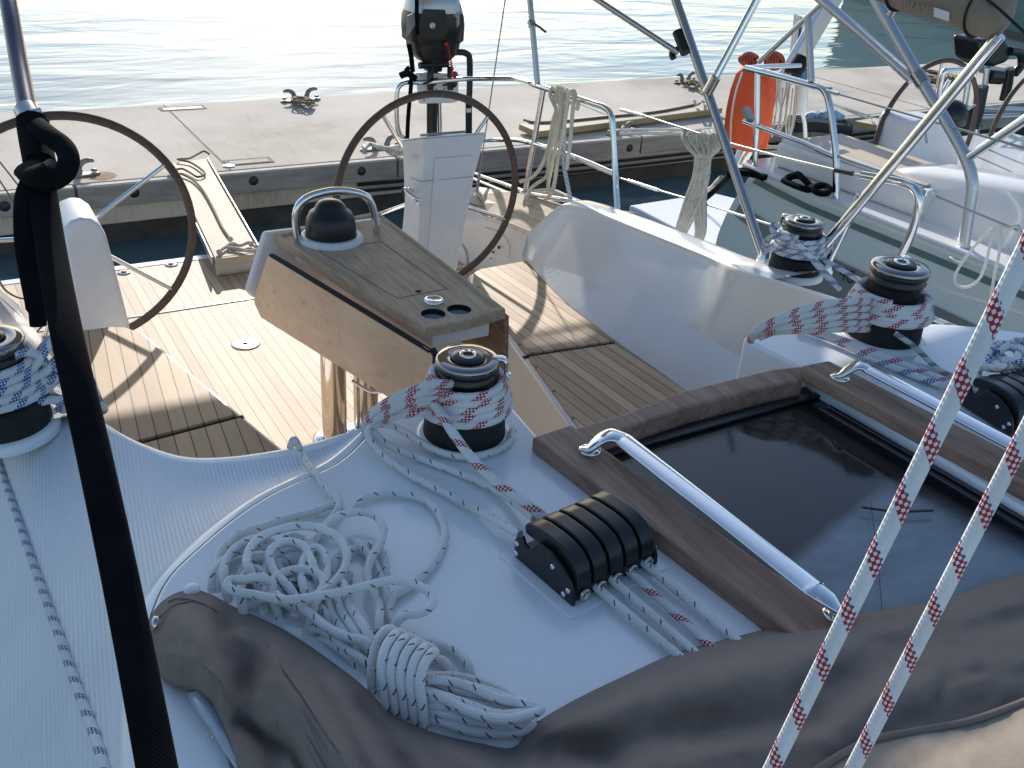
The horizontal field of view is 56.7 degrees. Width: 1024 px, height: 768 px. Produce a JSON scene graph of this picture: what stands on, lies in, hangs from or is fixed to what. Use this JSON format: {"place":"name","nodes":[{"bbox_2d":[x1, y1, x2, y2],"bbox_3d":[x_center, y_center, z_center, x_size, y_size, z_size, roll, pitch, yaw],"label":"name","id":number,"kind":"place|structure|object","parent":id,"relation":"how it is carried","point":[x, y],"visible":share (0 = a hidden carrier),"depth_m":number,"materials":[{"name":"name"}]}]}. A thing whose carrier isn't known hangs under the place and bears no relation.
{"place":"outdoors","nodes":[
{"label":"outdoors","id":0,"kind":"place"},
{"bbox_2d":[13,111,178,767],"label":"webbing strap","id":1,"kind":"object","parent":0,"point":[42,174],"visible":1,"depth_m":0.95,"materials":[{"name":"black fabric"}]},
{"bbox_2d":[0,0,41,116],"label":"awning pole","id":2,"kind":"object","parent":1,"relation":"attached to","point":[25,98],"visible":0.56,"depth_m":1.28,"materials":[{"name":"grey metal"}]},
{"bbox_2d":[0,0,1023,280],"bbox_3d":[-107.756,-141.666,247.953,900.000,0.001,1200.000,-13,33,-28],"label":"water","id":3,"kind":"structure","parent":0,"point":[88,54],"depth_m":13.87,"materials":[{"name":"teal liquid"}]},
{"bbox_2d":[0,187,1023,767],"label":"sailing yacht","id":4,"kind":"object","parent":3,"relation":"on","point":[208,379],"visible":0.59,"depth_m":1.81,"materials":[{"name":"white plastic"}]},
{"bbox_2d":[0,161,17,201],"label":"backstay tackle","id":5,"kind":"object","parent":4,"relation":"attached to","point":[10,175],"visible":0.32,"depth_m":4.07,"materials":[{"name":"white fabric"}]},
{"bbox_2d":[0,324,61,457],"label":"winch","id":6,"kind":"object","parent":4,"relation":"on","point":[30,427],"visible":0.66,"depth_m":1.94,"materials":[{"name":"black metal"}]},
{"bbox_2d":[0,336,107,414],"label":"sheet rope","id":7,"kind":"object","parent":6,"relation":"attached to","point":[31,377],"visible":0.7,"depth_m":1.93,"materials":[{"name":"white fabric"}]},
{"bbox_2d":[0,458,110,767],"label":"control line","id":8,"kind":"object","parent":4,"relation":"on","point":[96,740],"visible":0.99,"depth_m":1.42,"materials":[{"name":"white fabric"}]},
{"bbox_2d":[0,111,196,335],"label":"steering stand","id":9,"kind":"object","parent":4,"relation":"on","point":[100,302],"visible":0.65,"depth_m":3.62,"materials":[{"name":"plastic"}]},
{"bbox_2d":[0,281,41,332],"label":"shock cord","id":10,"kind":"object","parent":9,"relation":"hanging from","point":[11,294],"visible":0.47,"depth_m":3.81,"materials":[{"name":"white fabric"}]},
{"bbox_2d":[172,158,257,275],"bbox_3d":[-1.869,-1.097,5.861,0.283,0.109,2.033,-9,31,-23],"label":"passerelle","id":11,"kind":"object","parent":4,"relation":"on","point":[212,236],"visible":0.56,"depth_m":5.55,"materials":[{"name":"brown wood"}]},
{"bbox_2d":[176,150,228,236],"bbox_3d":[-1.996,-1.229,6.048,0.253,0.089,1.991,-6,30,-18],"label":"light line","id":12,"kind":"object","parent":11,"relation":"on","point":[199,185],"visible":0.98,"depth_m":6.25,"materials":[{"name":"beige fabric"}]},
{"bbox_2d":[216,236,257,254],"bbox_3d":[-1.467,-0.741,5.130,0.207,0.032,0.228,5,29,1],"label":"cleat","id":13,"kind":"object","parent":11,"relation":"on","point":[231,245],"visible":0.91,"depth_m":5.12,"materials":[{"name":"silver metal"}]},
{"bbox_2d":[207,436,545,738],"bbox_3d":[-0.238,0.258,1.359,0.373,0.110,0.752,-13,33,-28],"label":"rope heap","id":14,"kind":"object","parent":4,"relation":"on","point":[398,680],"visible":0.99,"depth_m":1.25,"materials":[{"name":"white fabric"}]},
{"bbox_2d":[245,187,508,441],"bbox_3d":[-0.469,-0.067,3.220,0.571,1.027,1.083,-13,33,-28],"label":"cockpit table","id":15,"kind":"object","parent":4,"relation":"on","point":[374,302],"visible":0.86,"depth_m":3.10,"materials":[{"name":"brown wood"}]},
{"bbox_2d":[333,90,517,275],"bbox_3d":[-0.316,-0.775,4.441,0.974,1.109,0.374,-13,33,-28],"label":"steering stand","id":16,"kind":"object","parent":4,"relation":"on","point":[439,172],"visible":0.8,"depth_m":4.21,"materials":[{"name":"plastic"}]},
{"bbox_2d":[402,187,422,206],"bbox_3d":[-0.437,-0.814,4.093,0.083,0.076,0.124,-13,33,-28],"label":"engine throttle lever","id":17,"kind":"object","parent":16,"relation":"attached to","point":[408,192],"visible":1,"depth_m":4.06,"materials":[{"name":"silver metal"}]},
{"bbox_2d":[364,421,522,537],"bbox_3d":[-0.120,0.145,1.566,0.267,0.045,0.335,3,29,-3],"label":"control line","id":18,"kind":"object","parent":4,"relation":"on","point":[391,461],"visible":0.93,"depth_m":1.61,"materials":[{"name":"fabric"}]},
{"bbox_2d":[372,429,535,521],"bbox_3d":[-0.095,0.145,1.577,0.364,0.043,0.054,23,34,31],"label":"control line","id":19,"kind":"object","parent":4,"relation":"on","point":[432,462],"visible":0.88,"depth_m":1.60,"materials":[{"name":"fabric"}]},
{"bbox_2d":[416,344,510,460],"bbox_3d":[-0.082,0.023,1.684,0.171,0.176,0.171,-13,33,-28],"label":"winch","id":20,"kind":"object","parent":4,"relation":"on","point":[469,368],"visible":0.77,"depth_m":1.64,"materials":[{"name":"black metal"}]},
{"bbox_2d":[361,363,547,518],"bbox_3d":[-0.064,0.103,1.598,0.253,0.194,0.432,-13,33,-28],"label":"sheet rope","id":21,"kind":"object","parent":20,"relation":"attached to","point":[433,397],"visible":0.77,"depth_m":1.61,"materials":[{"name":"white fabric"}]},
{"bbox_2d":[469,196,491,217],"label":"light line","id":22,"kind":"object","parent":4,"relation":"on","point":[480,206],"visible":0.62,"depth_m":5.20,"materials":[{"name":"white fabric"}]},
{"bbox_2d":[474,0,505,196],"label":"backstay","id":23,"kind":"object","parent":4,"relation":"attached to","point":[478,181],"visible":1,"depth_m":4.92,"materials":[{"name":"silver metal"}]},
{"bbox_2d":[394,0,620,209],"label":"stern rail","id":24,"kind":"object","parent":4,"relation":"on","point":[544,89],"visible":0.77,"depth_m":4.75,"materials":[{"name":"silver metal"}]},
{"bbox_2d":[399,0,419,138],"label":"lifting strap","id":25,"kind":"object","parent":24,"relation":"hanging from","point":[410,75],"visible":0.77,"depth_m":5.61,"materials":[{"name":"fabric"}]},
{"bbox_2d":[415,72,458,135],"bbox_3d":[-0.490,-1.578,6.000,0.289,0.778,0.073,-13,33,-28],"label":"motor bracket","id":26,"kind":"object","parent":24,"relation":"attached to","point":[423,76],"visible":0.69,"depth_m":5.85,"materials":[{"name":"white plastic"}]},
{"bbox_2d":[401,0,472,136],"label":"outboard motor","id":27,"kind":"object","parent":26,"relation":"attached to","point":[441,22],"visible":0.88,"depth_m":5.61,"materials":[{"name":"black plastic"}]},
{"bbox_2d":[444,42,457,76],"bbox_3d":[-0.360,-1.934,5.685,0.054,0.224,0.104,28,36,36],"label":"kill cord","id":28,"kind":"object","parent":27,"relation":"hanging from","point":[454,73],"visible":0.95,"depth_m":5.67,"materials":[{"name":"red plastic"}]},
{"bbox_2d":[519,83,579,200],"bbox_3d":[0.194,-1.186,4.713,0.082,0.634,0.469,-13,33,-28],"label":"mooring line","id":29,"kind":"object","parent":24,"relation":"hanging from","point":[560,97],"visible":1,"depth_m":4.58,"materials":[{"name":"beige fabric"}]},
{"bbox_2d":[562,112,572,201],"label":"mooring line","id":30,"kind":"object","parent":24,"relation":"hanging from","point":[567,184],"visible":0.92,"depth_m":4.61,"materials":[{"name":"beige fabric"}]},
{"bbox_2d":[618,177,770,224],"bbox_3d":[0.767,-0.709,3.754,0.036,0.180,1.317,-9,31,-23],"label":"lifeline","id":31,"kind":"object","parent":24,"relation":"attached to","point":[659,190],"visible":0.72,"depth_m":3.98,"materials":[{"name":"silver metal"}]},
{"bbox_2d":[519,189,579,204],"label":"mooring line","id":32,"kind":"object","parent":4,"relation":"on","point":[546,192],"visible":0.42,"depth_m":5.06,"materials":[{"name":"white fabric"}]},
{"bbox_2d":[514,491,657,605],"bbox_3d":[0.114,0.232,1.409,0.178,0.074,0.139,-18,36,-34],"label":"rope clutch","id":33,"kind":"object","parent":4,"relation":"on","point":[571,554],"visible":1,"depth_m":1.37,"materials":[{"name":"black plastic"}]},
{"bbox_2d":[149,572,1023,767],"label":"sprayhood","id":34,"kind":"object","parent":4,"relation":"on","point":[259,692],"visible":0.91,"depth_m":1.10,"materials":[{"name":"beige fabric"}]},
{"bbox_2d":[186,691,234,764],"bbox_3d":[-0.311,0.411,1.070,0.025,0.014,0.232,-19,36,-35],"label":"clear window","id":35,"kind":"structure","parent":34,"relation":"in","point":[204,708],"depth_m":1.10,"materials":[{"name":"plastic"}]},
{"bbox_2d":[592,583,683,655],"bbox_3d":[0.210,0.351,1.265,0.013,0.017,0.345,-18,36,-35],"label":"halyard","id":36,"kind":"object","parent":4,"relation":"on","point":[657,638],"visible":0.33,"depth_m":1.30,"materials":[{"name":"fabric"}]},
{"bbox_2d":[608,576,698,651],"bbox_3d":[0.232,0.347,1.276,0.013,0.017,0.352,-16,35,-33],"label":"halyard","id":37,"kind":"object","parent":4,"relation":"on","point":[663,625],"visible":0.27,"depth_m":1.31,"materials":[{"name":"fabric"}]},
{"bbox_2d":[625,567,715,645],"bbox_3d":[0.255,0.341,1.291,0.013,0.017,0.347,-15,34,-31],"label":"halyard","id":38,"kind":"object","parent":4,"relation":"on","point":[679,617],"visible":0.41,"depth_m":1.33,"materials":[{"name":"white fabric"}]},
{"bbox_2d":[640,560,741,639],"bbox_3d":[0.290,0.335,1.306,0.013,0.017,0.366,-16,35,-33],"label":"halyard","id":39,"kind":"object","parent":4,"relation":"on","point":[723,629],"visible":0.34,"depth_m":1.34,"materials":[{"name":"fabric"}]},
{"bbox_2d":[532,361,1023,632],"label":"companionway hatch","id":40,"kind":"object","parent":4,"relation":"on","point":[789,465],"visible":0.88,"depth_m":1.67,"materials":[{"name":"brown wood"}]},
{"bbox_2d":[578,428,841,621],"bbox_3d":[0.301,0.199,1.475,0.078,0.049,0.543,-17,35,-34],"label":"grab handle","id":41,"kind":"object","parent":40,"relation":"attached to","point":[800,578],"visible":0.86,"depth_m":1.43,"materials":[{"name":"silver metal"}]},
{"bbox_2d":[830,360,1012,448],"bbox_3d":[0.830,0.069,1.784,0.074,0.049,0.525,-17,35,-34],"label":"grab handle","id":42,"kind":"object","parent":40,"relation":"attached to","point":[985,430],"visible":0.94,"depth_m":1.83,"materials":[{"name":"silver metal"}]},
{"bbox_2d":[765,214,824,285],"bbox_3d":[0.949,-0.456,3.137,0.195,0.200,0.195,-13,33,-28],"label":"winch","id":43,"kind":"object","parent":4,"relation":"on","point":[804,227],"visible":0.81,"depth_m":3.09,"materials":[{"name":"black metal"}]},
{"bbox_2d":[763,222,841,290],"bbox_3d":[0.920,-0.445,3.089,0.271,0.188,0.288,3,29,-3],"label":"sheet rope","id":44,"kind":"object","parent":43,"relation":"attached to","point":[784,243],"visible":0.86,"depth_m":3.05,"materials":[{"name":"white fabric"}]},
{"bbox_2d":[819,257,956,325],"bbox_3d":[1.231,-0.243,2.873,0.029,0.069,0.718,-18,36,-35],"label":"jib sheet","id":45,"kind":"object","parent":43,"relation":"attached to","point":[849,274],"visible":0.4,"depth_m":3.03,"materials":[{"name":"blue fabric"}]},
{"bbox_2d":[593,0,1004,275],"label":"bimini frame","id":46,"kind":"object","parent":4,"relation":"on","point":[685,46],"visible":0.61,"depth_m":3.27,"materials":[{"name":"silver metal"}]},
{"bbox_2d":[876,0,1023,38],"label":"rolled bimini","id":47,"kind":"object","parent":46,"relation":"attached to","point":[987,19],"visible":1,"depth_m":2.47,"materials":[{"name":"brown fabric"}]},
{"bbox_2d":[809,334,948,390],"bbox_3d":[0.814,-0.049,2.077,0.028,0.017,0.422,-21,38,-38],"label":"control line","id":48,"kind":"object","parent":4,"relation":"on","point":[917,376],"visible":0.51,"depth_m":2.04,"materials":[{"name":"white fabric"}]},
{"bbox_2d":[839,255,930,355],"bbox_3d":[0.868,-0.188,2.176,0.197,0.202,0.197,-13,33,-28],"label":"winch","id":49,"kind":"object","parent":4,"relation":"on","point":[899,280],"visible":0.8,"depth_m":2.13,"materials":[{"name":"black metal"}]},
{"bbox_2d":[746,277,951,383],"bbox_3d":[0.764,-0.151,2.122,0.462,0.144,0.371,10,29,10],"label":"sheet rope","id":50,"kind":"object","parent":49,"relation":"attached to","point":[859,308],"visible":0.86,"depth_m":2.07,"materials":[{"name":"white fabric"}]},
{"bbox_2d":[859,171,922,255],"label":"lifeline gate","id":51,"kind":"structure","parent":4,"relation":"on","point":[913,188],"depth_m":2.88,"materials":[{"name":"silver metal"}]},
{"bbox_2d":[619,108,859,175],"bbox_3d":[0.799,-0.937,3.607,0.030,0.141,1.459,-10,32,-24],"label":"lifeline","id":52,"kind":"object","parent":51,"relation":"attached to","point":[844,171],"visible":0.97,"depth_m":3.40,"materials":[{"name":"silver metal"}]},
{"bbox_2d":[675,128,720,239],"bbox_3d":[0.735,-0.796,3.823,0.073,0.505,0.281,-13,33,-28],"label":"mooring line","id":53,"kind":"object","parent":52,"relation":"hanging from","point":[704,147],"visible":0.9,"depth_m":3.77,"materials":[{"name":"beige fabric"}]},
{"bbox_2d":[922,188,1022,232],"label":"lifeline","id":54,"kind":"object","parent":51,"relation":"attached to","point":[926,192],"visible":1,"depth_m":2.75,"materials":[{"name":"silver metal"}]},
{"bbox_2d":[953,225,1020,299],"bbox_3d":[1.338,-0.341,2.690,0.008,0.273,0.157,-13,33,-28],"label":"light line","id":55,"kind":"object","parent":54,"relation":"hanging from","point":[993,229],"visible":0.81,"depth_m":2.67,"materials":[{"name":"white fabric"}]},
{"bbox_2d":[927,280,1023,313],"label":"lifeline","id":56,"kind":"object","parent":51,"relation":"attached to","point":[970,297],"visible":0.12,"depth_m":2.79,"materials":[{"name":"silver metal"}]},
{"bbox_2d":[763,230,1023,767],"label":"halyard","id":57,"kind":"object","parent":4,"relation":"attached to","point":[975,352],"visible":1,"depth_m":0.71,"materials":[{"name":"white fabric"}]},
{"bbox_2d":[844,416,1023,767],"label":"halyard","id":58,"kind":"object","parent":4,"relation":"attached to","point":[993,495],"visible":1,"depth_m":0.82,"materials":[{"name":"white fabric"}]},
{"bbox_2d":[893,331,976,393],"bbox_3d":[0.928,-0.046,2.051,0.056,0.055,0.245,-11,32,-26],"label":"control line","id":59,"kind":"object","parent":4,"relation":"on","point":[927,359],"visible":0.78,"depth_m":2.10,"materials":[{"name":"white fabric"}]},
{"bbox_2d":[962,369,1023,435],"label":"rope clutch","id":60,"kind":"object","parent":4,"relation":"on","point":[998,402],"visible":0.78,"depth_m":1.87,"materials":[{"name":"black plastic"}]},
{"bbox_2d":[975,337,1023,394],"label":"rope bundle","id":61,"kind":"object","parent":60,"relation":"on","point":[997,360],"visible":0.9,"depth_m":1.96,"materials":[{"name":"white fabric"}]},
{"bbox_2d":[629,67,1023,332],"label":"sailing yacht","id":62,"kind":"object","parent":3,"relation":"on","point":[882,219],"visible":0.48,"depth_m":5.51,"materials":[{"name":"white plastic"}]},
{"bbox_2d":[707,175,723,191],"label":"mooring line","id":63,"kind":"object","parent":62,"relation":"hanging from","point":[716,181],"visible":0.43,"depth_m":6.49,"materials":[{"name":"white fabric"}]},
{"bbox_2d":[707,167,767,200],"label":"mooring line","id":64,"kind":"object","parent":62,"relation":"on","point":[748,172],"visible":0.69,"depth_m":5.82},
{"bbox_2d":[724,65,775,164],"bbox_3d":[1.605,-1.826,6.510,0.531,0.682,0.171,-17,35,-34],"label":"rescue buoy","id":65,"kind":"object","parent":62,"relation":"attached to","point":[741,95],"visible":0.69,"depth_m":6.43,"materials":[{"name":"orange plastic"}]},
{"bbox_2d":[738,52,758,65],"bbox_3d":[1.577,-2.162,6.317,0.074,0.107,0.346,22,34,30],"label":"line spool","id":66,"kind":"object","parent":65,"relation":"on","point":[748,58],"visible":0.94,"depth_m":6.24},
{"bbox_2d":[764,51,784,70],"bbox_3d":[1.780,-2.192,6.438,0.075,0.138,0.358,23,34,30],"label":"line spool","id":67,"kind":"object","parent":65,"relation":"on","point":[775,57],"visible":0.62,"depth_m":6.39},
{"bbox_2d":[735,0,841,167],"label":"passerelle","id":68,"kind":"object","parent":62,"relation":"attached to","point":[821,18],"visible":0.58,"depth_m":6.61,"materials":[{"name":"silver metal"}]},
{"bbox_2d":[771,72,797,136],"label":"light line","id":69,"kind":"object","parent":68,"relation":"hanging from","point":[781,103],"visible":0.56,"depth_m":6.71,"materials":[{"name":"white fabric"}]},
{"bbox_2d":[741,4,839,199],"bbox_3d":[1.701,-1.877,5.808,0.499,1.203,1.260,3,29,-2],"label":"stern rail","id":70,"kind":"object","parent":62,"relation":"on","point":[759,70],"visible":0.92,"depth_m":5.67,"materials":[{"name":"silver metal"}]},
{"bbox_2d":[831,153,924,186],"bbox_3d":[2.023,-1.190,5.276,0.024,0.024,0.650,-13,33,-28],"label":"lifeline","id":71,"kind":"object","parent":70,"relation":"attached to","point":[873,168],"visible":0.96,"depth_m":5.30,"materials":[{"name":"silver metal"}]},
{"bbox_2d":[826,88,1023,148],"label":"lifeline","id":72,"kind":"object","parent":70,"relation":"attached to","point":[833,92],"visible":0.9,"depth_m":5.01,"materials":[{"name":"silver metal"}]},
{"bbox_2d":[781,171,832,196],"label":"mooring line","id":73,"kind":"object","parent":62,"relation":"on","point":[810,187],"visible":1,"depth_m":5.47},
{"bbox_2d":[814,0,1023,262],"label":"bimini frame","id":74,"kind":"object","parent":62,"relation":"on","point":[911,71],"visible":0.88,"depth_m":4.91,"materials":[{"name":"silver metal"}]},
{"bbox_2d":[873,58,978,146],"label":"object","id":75,"kind":"object","parent":62,"relation":"on","point":[905,84],"visible":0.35,"depth_m":6.26,"materials":[{"name":"metal"}]},
{"bbox_2d":[962,66,1023,133],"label":"stern rail","id":76,"kind":"object","parent":62,"relation":"attached to","point":[1015,112],"visible":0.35,"depth_m":7.64,"materials":[{"name":"silver metal"}]},
{"bbox_2d":[953,33,1023,100],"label":"outboard motor","id":77,"kind":"object","parent":76,"relation":"attached to","point":[966,49],"visible":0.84,"depth_m":7.58,"materials":[{"name":"black plastic"}]},
{"bbox_2d":[988,77,1023,147],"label":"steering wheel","id":78,"kind":"object","parent":62,"relation":"on","point":[1019,84],"visible":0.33,"depth_m":6.80,"materials":[{"name":"metal"}]},
{"bbox_2d":[868,0,1023,40],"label":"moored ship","id":79,"kind":"object","parent":3,"relation":"on","point":[1012,31],"visible":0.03,"depth_m":19.35},
{"bbox_2d":[0,59,1023,254],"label":"quay","id":80,"kind":"structure","parent":0,"point":[272,161],"depth_m":7.82,"materials":[{"name":"concrete"}]},
{"bbox_2d":[75,158,100,177],"bbox_3d":[-2.948,-1.434,6.306,0.394,0.117,0.090,-13,33,-28],"label":"mooring cleat","id":81,"kind":"object","parent":80,"relation":"on","point":[92,172],"visible":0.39,"depth_m":6.35,"materials":[{"name":"metal"}]},
{"bbox_2d":[280,87,320,102],"bbox_3d":[-1.922,-2.634,8.628,0.394,0.117,0.085,-17,35,-33],"label":"mooring cleat","id":82,"kind":"object","parent":80,"relation":"on","point":[293,93],"visible":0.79,"depth_m":8.61,"materials":[{"name":"metal"}]},
{"bbox_2d":[291,96,314,104],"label":"mooring line","id":83,"kind":"object","parent":82,"relation":"on","point":[303,100],"visible":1,"depth_m":8.41,"materials":[{"name":"beige fabric"}]},
{"bbox_2d":[360,134,397,150],"bbox_3d":[-1.024,-1.889,7.407,0.354,0.107,0.081,-13,33,-28],"label":"mooring cleat","id":84,"kind":"object","parent":80,"relation":"on","point":[389,138],"visible":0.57,"depth_m":7.37,"materials":[{"name":"metal"}]},
{"bbox_2d":[362,142,402,154],"bbox_3d":[-0.817,-1.776,7.207,0.649,0.109,0.268,-1,29,-10],"label":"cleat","id":85,"kind":"object","parent":80,"relation":"on","point":[392,148],"visible":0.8,"depth_m":7.11,"materials":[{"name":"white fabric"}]},
{"bbox_2d":[606,121,634,135],"bbox_3d":[0.963,-2.253,8.347,0.335,0.102,0.072,-16,35,-32],"label":"mooring cleat","id":86,"kind":"object","parent":80,"relation":"on","point":[628,124],"visible":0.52,"depth_m":8.36,"materials":[{"name":"metal"}]},
{"bbox_2d":[616,125,701,132],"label":"mooring line","id":87,"kind":"object","parent":86,"relation":"attached to","point":[621,129],"visible":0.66,"depth_m":8.22,"materials":[{"name":"white fabric"}]},
{"bbox_2d":[519,104,722,136],"bbox_3d":[1.068,-2.421,8.674,2.330,0.050,0.272,-16,35,-33],"label":"gangplank","id":88,"kind":"object","parent":80,"relation":"on","point":[603,123],"visible":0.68,"depth_m":8.58,"materials":[{"name":"brown wood"}]},
{"bbox_2d":[523,104,694,123],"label":"light line","id":89,"kind":"object","parent":88,"relation":"on","point":[602,117],"visible":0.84,"depth_m":8.60,"materials":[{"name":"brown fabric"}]},
{"bbox_2d":[674,71,694,83],"bbox_3d":[1.940,-3.428,10.606,0.374,0.112,0.081,-21,38,-38],"label":"mooring cleat","id":90,"kind":"object","parent":80,"relation":"on","point":[682,80],"visible":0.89,"depth_m":10.56,"materials":[{"name":"metal"}]},
{"bbox_2d":[685,80,699,86],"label":"mooring line","id":91,"kind":"object","parent":90,"relation":"on","point":[692,83],"visible":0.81,"depth_m":10.31,"materials":[{"name":"beige fabric"}]},
{"bbox_2d":[618,132,768,146],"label":"mooring line","id":92,"kind":"object","parent":80,"relation":"attached to","point":[649,133],"visible":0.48,"depth_m":8.21,"materials":[{"name":"white fabric"}]},
{"bbox_2d":[759,151,776,154],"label":"dock line","id":93,"kind":"object","parent":80,"relation":"on","point":[773,152],"visible":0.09,"depth_m":8.68,"materials":[{"name":"white fabric"}]},
{"bbox_2d":[759,145,777,148],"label":"dock line","id":94,"kind":"object","parent":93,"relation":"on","point":[772,147],"visible":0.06,"depth_m":8.67,"materials":[{"name":"fabric"}]},
{"bbox_2d":[787,115,852,135],"bbox_3d":[2.817,-2.338,8.606,0.598,0.250,1.137,10,29,11],"label":"black bundle","id":95,"kind":"object","parent":80,"relation":"on","point":[844,127],"visible":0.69,"depth_m":8.42,"materials":[{"name":"fabric"}]},
{"bbox_2d":[805,110,844,120],"bbox_3d":[2.968,-2.527,9.022,0.338,0.238,0.890,19,32,24],"label":"tarpaulin","id":96,"kind":"object","parent":95,"relation":"on","point":[823,115],"visible":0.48,"depth_m":8.77,"materials":[{"name":"blue fabric"}]},
{"bbox_2d":[853,118,878,129],"bbox_3d":[3.671,-2.451,9.095,0.702,0.050,0.318,23,34,31],"label":"gangplank","id":97,"kind":"object","parent":80,"relation":"on","point":[871,124],"visible":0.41,"depth_m":9.13,"materials":[{"name":"brown wood"}]},
{"bbox_2d":[833,103,872,118],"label":"light line","id":98,"kind":"object","parent":97,"relation":"on","point":[860,114],"visible":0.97,"depth_m":9.09,"materials":[{"name":"white fabric"}]},
{"bbox_2d":[693,100,704,105],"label":"light line","id":99,"kind":"object","parent":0,"point":[699,103],"visible":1,"depth_m":9.08,"materials":[{"name":"white fabric"}]},
{"bbox_2d":[925,69,956,81],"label":"mooring line","id":100,"kind":"object","parent":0,"point":[931,74],"visible":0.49,"depth_m":11.71,"materials":[{"name":"beige fabric"}]}
]}

